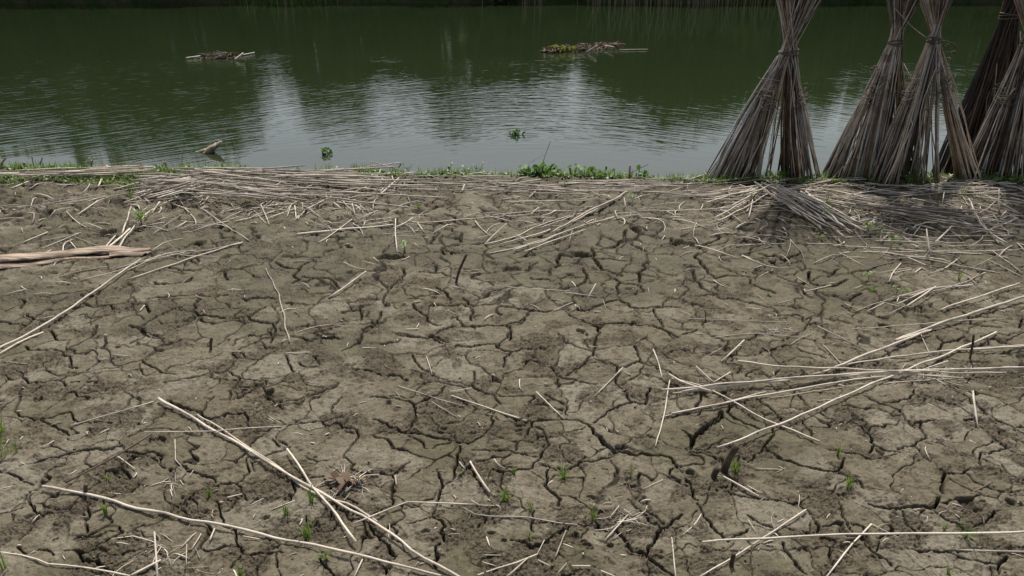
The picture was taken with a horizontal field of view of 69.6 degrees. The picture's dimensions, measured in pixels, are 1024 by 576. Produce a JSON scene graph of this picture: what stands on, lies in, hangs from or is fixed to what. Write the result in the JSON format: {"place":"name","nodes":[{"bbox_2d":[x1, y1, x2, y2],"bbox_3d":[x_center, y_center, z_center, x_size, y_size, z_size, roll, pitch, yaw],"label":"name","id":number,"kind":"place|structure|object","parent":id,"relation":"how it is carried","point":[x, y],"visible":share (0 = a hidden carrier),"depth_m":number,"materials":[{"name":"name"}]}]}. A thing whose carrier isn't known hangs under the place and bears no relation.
{"place":"outdoors","nodes":[
{"label":"outdoors","id":0,"kind":"place"},
{"bbox_2d":[0,0,1004,2],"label":"bank","id":1,"kind":"structure","parent":0,"point":[426,1],"depth_m":30.77,"materials":[{"name":"plant"}]},
{"bbox_2d":[0,0,999,3],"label":"bank grass","id":2,"kind":"structure","parent":1,"relation":"on","point":[318,1],"depth_m":30.54,"materials":[{"name":"green plant"}]},
{"bbox_2d":[577,0,629,4],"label":"reed clump","id":3,"kind":"object","parent":1,"relation":"on","point":[609,2],"visible":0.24,"depth_m":29.85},
{"bbox_2d":[0,166,1023,575],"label":"ground","id":4,"kind":"structure","parent":0,"point":[390,302],"depth_m":3.36,"materials":[{"name":"soil"}]},
{"bbox_2d":[0,426,8,457],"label":"grass tuft","id":5,"kind":"object","parent":4,"relation":"on","point":[1,444],"visible":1,"depth_m":2.86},
{"bbox_2d":[0,332,43,353],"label":"stalk","id":6,"kind":"object","parent":4,"relation":"on","point":[25,339],"visible":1,"depth_m":3.73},
{"bbox_2d":[25,167,75,170],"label":"stalk","id":7,"kind":"object","parent":4,"relation":"on","point":[50,168],"visible":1,"depth_m":6.53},
{"bbox_2d":[21,193,103,206],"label":"stalk","id":8,"kind":"object","parent":4,"relation":"on","point":[59,201],"visible":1,"depth_m":5.79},
{"bbox_2d":[0,551,130,575],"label":"stalk","id":9,"kind":"object","parent":4,"relation":"on","point":[113,572],"visible":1,"depth_m":2.38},
{"bbox_2d":[0,259,141,348],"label":"stalk","id":10,"kind":"object","parent":4,"relation":"on","point":[55,317],"visible":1,"depth_m":4.02,"materials":[{"name":"plant"}]},
{"bbox_2d":[0,245,152,268],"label":"driftwood","id":11,"kind":"object","parent":4,"relation":"on","point":[50,257],"visible":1,"depth_m":4.74,"materials":[{"name":"wood"}]},
{"bbox_2d":[18,189,147,206],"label":"stalk","id":12,"kind":"object","parent":4,"relation":"on","point":[98,197],"visible":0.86,"depth_m":5.93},
{"bbox_2d":[97,498,107,515],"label":"grass tuft","id":13,"kind":"object","parent":4,"relation":"on","point":[104,509],"visible":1,"depth_m":2.59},
{"bbox_2d":[65,433,151,482],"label":"stalk","id":14,"kind":"object","parent":4,"relation":"on","point":[136,443],"visible":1,"depth_m":2.83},
{"bbox_2d":[70,401,153,425],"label":"stalk","id":15,"kind":"object","parent":4,"relation":"on","point":[112,413],"visible":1,"depth_m":3.13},
{"bbox_2d":[59,255,172,276],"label":"stalk","id":16,"kind":"object","parent":4,"relation":"on","point":[108,266],"visible":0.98,"depth_m":4.60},
{"bbox_2d":[110,228,130,244],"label":"stalk","id":17,"kind":"object","parent":4,"relation":"on","point":[121,236],"visible":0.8,"depth_m":5.10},
{"bbox_2d":[119,208,153,245],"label":"stalk","id":18,"kind":"object","parent":4,"relation":"on","point":[125,236],"visible":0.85,"depth_m":5.19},
{"bbox_2d":[129,207,152,223],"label":"seedling","id":19,"kind":"object","parent":4,"relation":"on","point":[141,215],"visible":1,"depth_m":5.34,"materials":[{"name":"green plant"}]},
{"bbox_2d":[131,559,160,575],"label":"stalk","id":20,"kind":"object","parent":4,"relation":"on","point":[142,569],"visible":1,"depth_m":2.37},
{"bbox_2d":[112,251,189,269],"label":"stalk","id":21,"kind":"object","parent":4,"relation":"on","point":[149,259],"visible":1,"depth_m":4.69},
{"bbox_2d":[153,531,158,575],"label":"stalk","id":22,"kind":"object","parent":4,"relation":"on","point":[156,559],"visible":1,"depth_m":2.42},
{"bbox_2d":[128,250,195,270],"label":"stalk","id":23,"kind":"object","parent":4,"relation":"on","point":[159,256],"visible":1,"depth_m":4.73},
{"bbox_2d":[123,195,211,202],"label":"stalk","id":24,"kind":"object","parent":4,"relation":"on","point":[160,199],"visible":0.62,"depth_m":5.87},
{"bbox_2d":[129,242,242,279],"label":"stalk","id":25,"kind":"object","parent":4,"relation":"on","point":[182,261],"visible":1,"depth_m":4.71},
{"bbox_2d":[144,426,284,432],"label":"stalk","id":26,"kind":"object","parent":4,"relation":"on","point":[213,430],"visible":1,"depth_m":3.01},
{"bbox_2d":[201,208,248,240],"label":"stalk","id":27,"kind":"object","parent":4,"relation":"on","point":[223,223],"visible":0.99,"depth_m":5.34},
{"bbox_2d":[41,485,440,575],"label":"stalk","id":28,"kind":"object","parent":4,"relation":"on","point":[218,523],"visible":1,"depth_m":2.53,"materials":[{"name":"plant"}]},
{"bbox_2d":[265,268,289,342],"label":"stalk","id":29,"kind":"object","parent":4,"relation":"on","point":[281,308],"visible":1,"depth_m":4.04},
{"bbox_2d":[197,414,377,522],"bbox_3d":[-0.913,0.685,2.845,1.083,0.025,0.045,17,29,32],"label":"stalk","id":30,"kind":"object","parent":4,"relation":"on","point":[342,502],"visible":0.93,"depth_m":2.76,"materials":[{"name":"plant"}]},
{"bbox_2d":[295,513,319,537],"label":"grass tuft","id":31,"kind":"object","parent":4,"relation":"on","point":[307,534],"visible":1,"depth_m":2.50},
{"bbox_2d":[157,397,459,575],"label":"stalk","id":32,"kind":"object","parent":4,"relation":"on","point":[304,483],"visible":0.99,"depth_m":2.74,"materials":[{"name":"plant"}]},
{"bbox_2d":[305,479,322,504],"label":"grass tuft","id":33,"kind":"object","parent":4,"relation":"on","point":[311,499],"visible":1,"depth_m":2.66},
{"bbox_2d":[286,448,356,542],"bbox_3d":[-0.710,0.743,2.695,0.017,0.024,0.647,-17,30,-32],"label":"stalk","id":34,"kind":"object","parent":4,"relation":"on","point":[326,502],"visible":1,"depth_m":2.65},
{"bbox_2d":[311,548,333,560],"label":"grass tuft","id":35,"kind":"object","parent":4,"relation":"on","point":[325,557],"visible":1,"depth_m":2.41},
{"bbox_2d":[323,470,365,491],"bbox_3d":[-0.627,0.716,2.759,0.134,0.047,0.107,-15,29,-30],"label":"dead leaf heap","id":36,"kind":"object","parent":4,"relation":"on","point":[336,476],"visible":1,"depth_m":2.76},
{"bbox_2d":[297,224,393,235],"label":"stalk","id":37,"kind":"object","parent":4,"relation":"on","point":[313,232],"visible":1,"depth_m":5.24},
{"bbox_2d":[328,271,365,297],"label":"stalk","id":38,"kind":"object","parent":4,"relation":"on","point":[345,286],"visible":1,"depth_m":4.34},
{"bbox_2d":[354,501,407,523],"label":"stalk","id":39,"kind":"object","parent":4,"relation":"on","point":[380,512],"visible":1,"depth_m":2.59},
{"bbox_2d":[408,501,471,504],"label":"stalk","id":40,"kind":"object","parent":4,"relation":"on","point":[440,503],"visible":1,"depth_m":2.65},
{"bbox_2d":[455,254,466,283],"bbox_3d":[-0.309,-0.092,4.404,0.094,0.241,0.018,0,25,0],"label":"stub","id":41,"kind":"object","parent":4,"relation":"on","point":[459,269],"visible":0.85,"depth_m":4.39,"materials":[{"name":"brown wood"}]},
{"bbox_2d":[410,214,529,222],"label":"stalk","id":42,"kind":"object","parent":4,"relation":"on","point":[466,218],"visible":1,"depth_m":5.43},
{"bbox_2d":[469,461,490,492],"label":"stalk","id":43,"kind":"object","parent":4,"relation":"on","point":[482,481],"visible":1,"depth_m":2.77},
{"bbox_2d":[447,173,524,186],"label":"stalk","id":44,"kind":"object","parent":4,"relation":"on","point":[484,180],"visible":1,"depth_m":6.23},
{"bbox_2d":[451,395,525,421],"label":"stalk","id":45,"kind":"object","parent":4,"relation":"on","point":[487,407],"visible":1,"depth_m":3.21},
{"bbox_2d":[490,482,513,501],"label":"grass tuft","id":46,"kind":"object","parent":4,"relation":"on","point":[504,495],"visible":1,"depth_m":2.65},
{"bbox_2d":[478,553,537,574],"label":"stalk","id":47,"kind":"object","parent":4,"relation":"on","point":[507,564],"visible":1,"depth_m":2.36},
{"bbox_2d":[0,240,1022,575],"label":"grit","id":48,"kind":"object","parent":4,"relation":"on","point":[504,468],"visible":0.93,"depth_m":2.76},
{"bbox_2d":[0,162,1023,575],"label":"stalk litter","id":49,"kind":"object","parent":4,"relation":"on","point":[184,182],"visible":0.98,"depth_m":5.79,"materials":[{"name":"plant"}]},
{"bbox_2d":[0,160,1023,188],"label":"shore weeds","id":50,"kind":"object","parent":4,"relation":"on","point":[589,174],"visible":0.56,"depth_m":6.44,"materials":[{"name":"green plant"}]},
{"bbox_2d":[463,507,576,525],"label":"stalk","id":51,"kind":"object","parent":4,"relation":"on","point":[521,517],"visible":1,"depth_m":2.57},
{"bbox_2d":[500,229,550,244],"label":"stalk","id":52,"kind":"object","parent":4,"relation":"on","point":[527,236],"visible":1,"depth_m":5.10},
{"bbox_2d":[485,215,569,244],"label":"stalk","id":53,"kind":"object","parent":4,"relation":"on","point":[525,231],"visible":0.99,"depth_m":5.17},
{"bbox_2d":[486,210,578,215],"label":"stalk","id":54,"kind":"object","parent":4,"relation":"on","point":[529,211],"visible":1,"depth_m":5.60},
{"bbox_2d":[517,162,560,175],"bbox_3d":[0.242,-1.039,6.547,0.392,0.161,0.220,0,25,0],"label":"water hyacinth","id":55,"kind":"object","parent":4,"relation":"on","point":[526,169],"visible":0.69,"depth_m":6.52,"materials":[{"name":"green plant"}]},
{"bbox_2d":[489,219,593,253],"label":"stalk","id":56,"kind":"object","parent":4,"relation":"on","point":[531,242],"visible":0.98,"depth_m":4.99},
{"bbox_2d":[506,200,585,201],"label":"stalk","id":57,"kind":"object","parent":4,"relation":"on","point":[546,200],"visible":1,"depth_m":5.82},
{"bbox_2d":[524,230,583,252],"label":"stalk","id":58,"kind":"object","parent":4,"relation":"on","point":[552,241],"visible":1,"depth_m":5.03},
{"bbox_2d":[513,217,613,250],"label":"stalk","id":59,"kind":"object","parent":4,"relation":"on","point":[558,234],"visible":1,"depth_m":5.12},
{"bbox_2d":[556,461,570,479],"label":"grass tuft","id":60,"kind":"object","parent":4,"relation":"on","point":[562,475],"visible":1,"depth_m":2.77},
{"bbox_2d":[566,163,579,172],"bbox_3d":[0.545,-1.034,6.519,0.137,0.146,0.123,0,25,0],"label":"water hyacinth","id":61,"kind":"object","parent":4,"relation":"on","point":[576,165],"visible":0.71,"depth_m":6.50,"materials":[{"name":"green plant"}]},
{"bbox_2d":[552,191,627,232],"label":"stalk","id":62,"kind":"object","parent":4,"relation":"on","point":[619,196],"visible":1,"depth_m":5.55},
{"bbox_2d":[559,182,690,184],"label":"stalk","id":63,"kind":"object","parent":4,"relation":"on","point":[634,183],"visible":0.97,"depth_m":6.22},
{"bbox_2d":[636,165,647,178],"bbox_3d":[1.139,-0.989,6.413,0.096,0.158,0.091,-8,26,-18],"label":"water hyacinth","id":64,"kind":"object","parent":4,"relation":"on","point":[640,172],"visible":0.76,"depth_m":6.41,"materials":[{"name":"green plant"}]},
{"bbox_2d":[655,379,670,446],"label":"stalk","id":65,"kind":"object","parent":4,"relation":"on","point":[663,414],"visible":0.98,"depth_m":3.14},
{"bbox_2d":[669,373,710,392],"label":"stalk","id":66,"kind":"object","parent":4,"relation":"on","point":[692,385],"visible":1,"depth_m":3.30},
{"bbox_2d":[711,466,720,478],"bbox_3d":[0.766,0.720,2.797,0.038,0.100,0.029,0,25,0],"label":"stub","id":67,"kind":"object","parent":4,"relation":"on","point":[715,471],"visible":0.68,"depth_m":2.78,"materials":[{"name":"brown wood"}]},
{"bbox_2d":[637,202,798,210],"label":"stalk","id":68,"kind":"object","parent":4,"relation":"on","point":[708,209],"visible":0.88,"depth_m":5.61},
{"bbox_2d":[720,444,739,473],"bbox_3d":[0.823,0.671,2.815,0.071,0.176,0.033,0,25,0],"label":"stub","id":69,"kind":"object","parent":4,"relation":"on","point":[731,454],"visible":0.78,"depth_m":2.79,"materials":[{"name":"brown wood"}]},
{"bbox_2d":[729,552,735,566],"bbox_3d":[0.714,0.902,2.397,0.017,0.101,0.015,14,28,28],"label":"stub","id":70,"kind":"object","parent":4,"relation":"on","point":[732,559],"visible":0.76,"depth_m":2.38,"materials":[{"name":"brown wood"}]},
{"bbox_2d":[732,458,739,472],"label":"grass tuft","id":71,"kind":"object","parent":4,"relation":"on","point":[735,467],"visible":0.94,"depth_m":2.83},
{"bbox_2d":[682,318,790,322],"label":"stalk","id":72,"kind":"object","parent":4,"relation":"on","point":[736,320],"visible":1,"depth_m":3.97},
{"bbox_2d":[723,476,758,496],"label":"stalk","id":73,"kind":"object","parent":4,"relation":"on","point":[744,488],"visible":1,"depth_m":2.72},
{"bbox_2d":[671,378,819,441],"bbox_3d":[0.996,0.513,3.188,0.689,0.022,0.048,21,32,39],"label":"stalk","id":74,"kind":"object","parent":4,"relation":"on","point":[800,433],"visible":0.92,"depth_m":3.13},
{"bbox_2d":[683,208,815,211],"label":"stalk","id":75,"kind":"object","parent":4,"relation":"on","point":[744,210],"visible":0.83,"depth_m":5.59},
{"bbox_2d":[711,333,793,337],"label":"stalk","id":76,"kind":"object","parent":4,"relation":"on","point":[749,333],"visible":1,"depth_m":3.81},
{"bbox_2d":[700,509,806,575],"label":"stalk","id":77,"kind":"object","parent":4,"relation":"on","point":[768,534],"visible":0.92,"depth_m":2.48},
{"bbox_2d":[707,0,822,183],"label":"stalk stook","id":78,"kind":"object","parent":4,"relation":"on","point":[745,151],"visible":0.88,"depth_m":6.22,"materials":[{"name":"plant"}]},
{"bbox_2d":[671,376,885,414],"bbox_3d":[1.207,0.467,3.292,1.103,0.018,0.028,-7,26,-15],"label":"stalk","id":79,"kind":"object","parent":4,"relation":"on","point":[692,409],"visible":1,"depth_m":3.28,"materials":[{"name":"plant"}]},
{"bbox_2d":[766,170,798,180],"bbox_3d":[2.323,-0.962,6.448,0.410,0.127,0.156,0,25,0],"label":"water hyacinth","id":80,"kind":"object","parent":4,"relation":"on","point":[782,172],"visible":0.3,"depth_m":6.45,"materials":[{"name":"green plant"}]},
{"bbox_2d":[673,373,962,393],"bbox_3d":[1.390,0.425,3.370,1.376,0.025,0.095,-3,25,-5],"label":"stalk","id":81,"kind":"object","parent":4,"relation":"on","point":[842,373],"visible":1,"depth_m":3.40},
{"bbox_2d":[770,382,870,397],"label":"stalk","id":82,"kind":"object","parent":4,"relation":"on","point":[817,390],"visible":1,"depth_m":3.33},
{"bbox_2d":[738,360,938,371],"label":"stalk","id":83,"kind":"object","parent":4,"relation":"on","point":[830,367],"visible":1,"depth_m":3.44,"materials":[{"name":"plant"}]},
{"bbox_2d":[817,326,863,349],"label":"stalk","id":84,"kind":"object","parent":4,"relation":"on","point":[839,337],"visible":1,"depth_m":3.76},
{"bbox_2d":[682,371,1006,391],"bbox_3d":[1.523,0.415,3.382,1.555,0.028,0.079,-3,25,-6],"label":"stalk","id":85,"kind":"object","parent":4,"relation":"on","point":[839,376],"visible":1,"depth_m":3.41,"materials":[{"name":"plant"}]},
{"bbox_2d":[661,366,1023,389],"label":"stalk","id":86,"kind":"object","parent":85,"relation":"on","point":[1005,367],"visible":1,"depth_m":3.40,"materials":[{"name":"plant"}]},
{"bbox_2d":[827,524,871,575],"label":"stalk","id":87,"kind":"object","parent":4,"relation":"on","point":[849,547],"visible":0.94,"depth_m":2.43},
{"bbox_2d":[717,331,996,447],"bbox_3d":[1.662,0.434,3.367,1.950,0.024,0.028,-14,28,-27],"label":"stalk","id":88,"kind":"object","parent":4,"relation":"on","point":[876,381],"visible":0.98,"depth_m":3.29,"materials":[{"name":"plant"}]},
{"bbox_2d":[702,531,1023,542],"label":"stalk","id":89,"kind":"object","parent":4,"relation":"on","point":[911,533],"visible":1,"depth_m":2.45,"materials":[{"name":"plant"}]},
{"bbox_2d":[862,221,882,230],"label":"seedling","id":90,"kind":"object","parent":4,"relation":"on","point":[867,224],"visible":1,"depth_m":5.17,"materials":[{"name":"green plant"}]},
{"bbox_2d":[821,0,934,181],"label":"stalk stook","id":91,"kind":"object","parent":4,"relation":"on","point":[877,99],"visible":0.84,"depth_m":6.24,"materials":[{"name":"plant"}]},
{"bbox_2d":[807,243,983,254],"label":"stalk","id":92,"kind":"object","parent":4,"relation":"on","point":[900,249],"visible":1,"depth_m":4.89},
{"bbox_2d":[897,287,931,304],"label":"stalk","id":93,"kind":"object","parent":4,"relation":"on","point":[913,296],"visible":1,"depth_m":4.17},
{"bbox_2d":[812,345,1023,374],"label":"stalk","id":94,"kind":"object","parent":4,"relation":"on","point":[924,353],"visible":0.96,"depth_m":3.63,"materials":[{"name":"plant"}]},
{"bbox_2d":[883,378,955,383],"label":"stalk","id":95,"kind":"object","parent":4,"relation":"on","point":[918,380],"visible":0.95,"depth_m":3.42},
{"bbox_2d":[875,240,965,242],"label":"stalk","id":96,"kind":"object","parent":4,"relation":"on","point":[919,241],"visible":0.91,"depth_m":5.00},
{"bbox_2d":[856,272,985,310],"bbox_3d":[2.424,0.020,4.284,1.137,0.033,0.071,-12,27,-24],"label":"stalk","id":97,"kind":"object","parent":4,"relation":"on","point":[924,292],"visible":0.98,"depth_m":4.26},
{"bbox_2d":[906,286,936,306],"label":"stalk","id":98,"kind":"object","parent":4,"relation":"on","point":[910,303],"visible":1,"depth_m":4.14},
{"bbox_2d":[852,319,992,328],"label":"stalk","id":99,"kind":"object","parent":4,"relation":"on","point":[925,323],"visible":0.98,"depth_m":3.92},
{"bbox_2d":[867,0,981,186],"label":"stalk stook","id":100,"kind":"object","parent":4,"relation":"on","point":[908,121],"visible":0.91,"depth_m":6.16,"materials":[{"name":"plant"}]},
{"bbox_2d":[834,296,1023,366],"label":"stalk","id":101,"kind":"object","parent":4,"relation":"on","point":[903,338],"visible":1,"depth_m":3.79,"materials":[{"name":"plant"}]},
{"bbox_2d":[892,284,973,297],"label":"stalk","id":102,"kind":"object","parent":4,"relation":"on","point":[935,288],"visible":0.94,"depth_m":4.30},
{"bbox_2d":[873,249,1000,273],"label":"stalk","id":103,"kind":"object","parent":4,"relation":"on","point":[941,261],"visible":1,"depth_m":4.69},
{"bbox_2d":[969,334,974,358],"bbox_3d":[2.228,0.309,3.581,0.030,0.187,0.012,0,25,0],"label":"stub","id":104,"kind":"object","parent":4,"relation":"on","point":[972,347],"visible":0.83,"depth_m":3.56,"materials":[{"name":"brown wood"}]},
{"bbox_2d":[956,517,991,541],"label":"grass tuft","id":105,"kind":"object","parent":4,"relation":"on","point":[966,536],"visible":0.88,"depth_m":2.49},
{"bbox_2d":[972,390,978,427],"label":"stalk","id":106,"kind":"object","parent":4,"relation":"on","point":[974,404],"visible":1,"depth_m":3.10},
{"bbox_2d":[930,0,1021,176],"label":"stalk stook","id":107,"kind":"object","parent":4,"relation":"on","point":[994,64],"visible":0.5,"depth_m":6.43,"materials":[{"name":"plant"}]},
{"bbox_2d":[944,235,1011,236],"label":"stalk","id":108,"kind":"object","parent":4,"relation":"on","point":[975,235],"visible":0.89,"depth_m":5.12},
{"bbox_2d":[940,282,1019,309],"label":"stalk","id":109,"kind":"object","parent":4,"relation":"on","point":[980,296],"visible":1,"depth_m":4.17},
{"bbox_2d":[968,198,1007,243],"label":"stalk","id":110,"kind":"object","parent":4,"relation":"on","point":[991,233],"visible":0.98,"depth_m":5.16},
{"bbox_2d":[955,549,1023,552],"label":"stalk","id":111,"kind":"object","parent":4,"relation":"on","point":[996,551],"visible":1,"depth_m":2.42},
{"bbox_2d":[970,0,1023,182],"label":"stalk stook","id":112,"kind":"object","parent":4,"relation":"on","point":[1005,151],"visible":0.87,"depth_m":6.20,"materials":[{"name":"plant"}]},
{"bbox_2d":[993,174,1023,184],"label":"water hyacinth","id":113,"kind":"object","parent":4,"relation":"on","point":[1004,178],"visible":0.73,"depth_m":6.27,"materials":[{"name":"green plant"}]},
{"bbox_2d":[0,3,1023,180],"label":"water","id":114,"kind":"structure","parent":0,"point":[424,87],"depth_m":12.50,"materials":[{"name":"liquid"}]},
{"bbox_2d":[195,141,221,153],"bbox_3d":[-3.287,-1.507,7.978,0.318,0.167,0.148,0,25,0],"label":"driftwood","id":115,"kind":"object","parent":114,"relation":"on","point":[211,148],"visible":0.97,"depth_m":7.93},
{"bbox_2d":[186,50,254,59],"bbox_3d":[-5.969,-4.784,15.132,1.216,0.187,1.142,0,25,0],"label":"debris mat","id":116,"kind":"object","parent":114,"relation":"on","point":[222,54],"visible":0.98,"depth_m":14.95,"materials":[{"name":"brown plant"}]},
{"bbox_2d":[319,147,332,154],"bbox_3d":[-1.996,-1.459,7.916,0.127,0.105,0.123,-14,28,-28],"label":"water hyacinth","id":117,"kind":"object","parent":114,"relation":"on","point":[328,150],"visible":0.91,"depth_m":7.90,"materials":[{"name":"green plant"}]},
{"bbox_2d":[538,40,647,52],"bbox_3d":[1.650,-5.318,16.255,2.399,0.216,1.286,-9,26,-19],"label":"debris mat","id":118,"kind":"object","parent":114,"relation":"on","point":[589,47],"visible":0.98,"depth_m":16.10,"materials":[{"name":"brown plant"}]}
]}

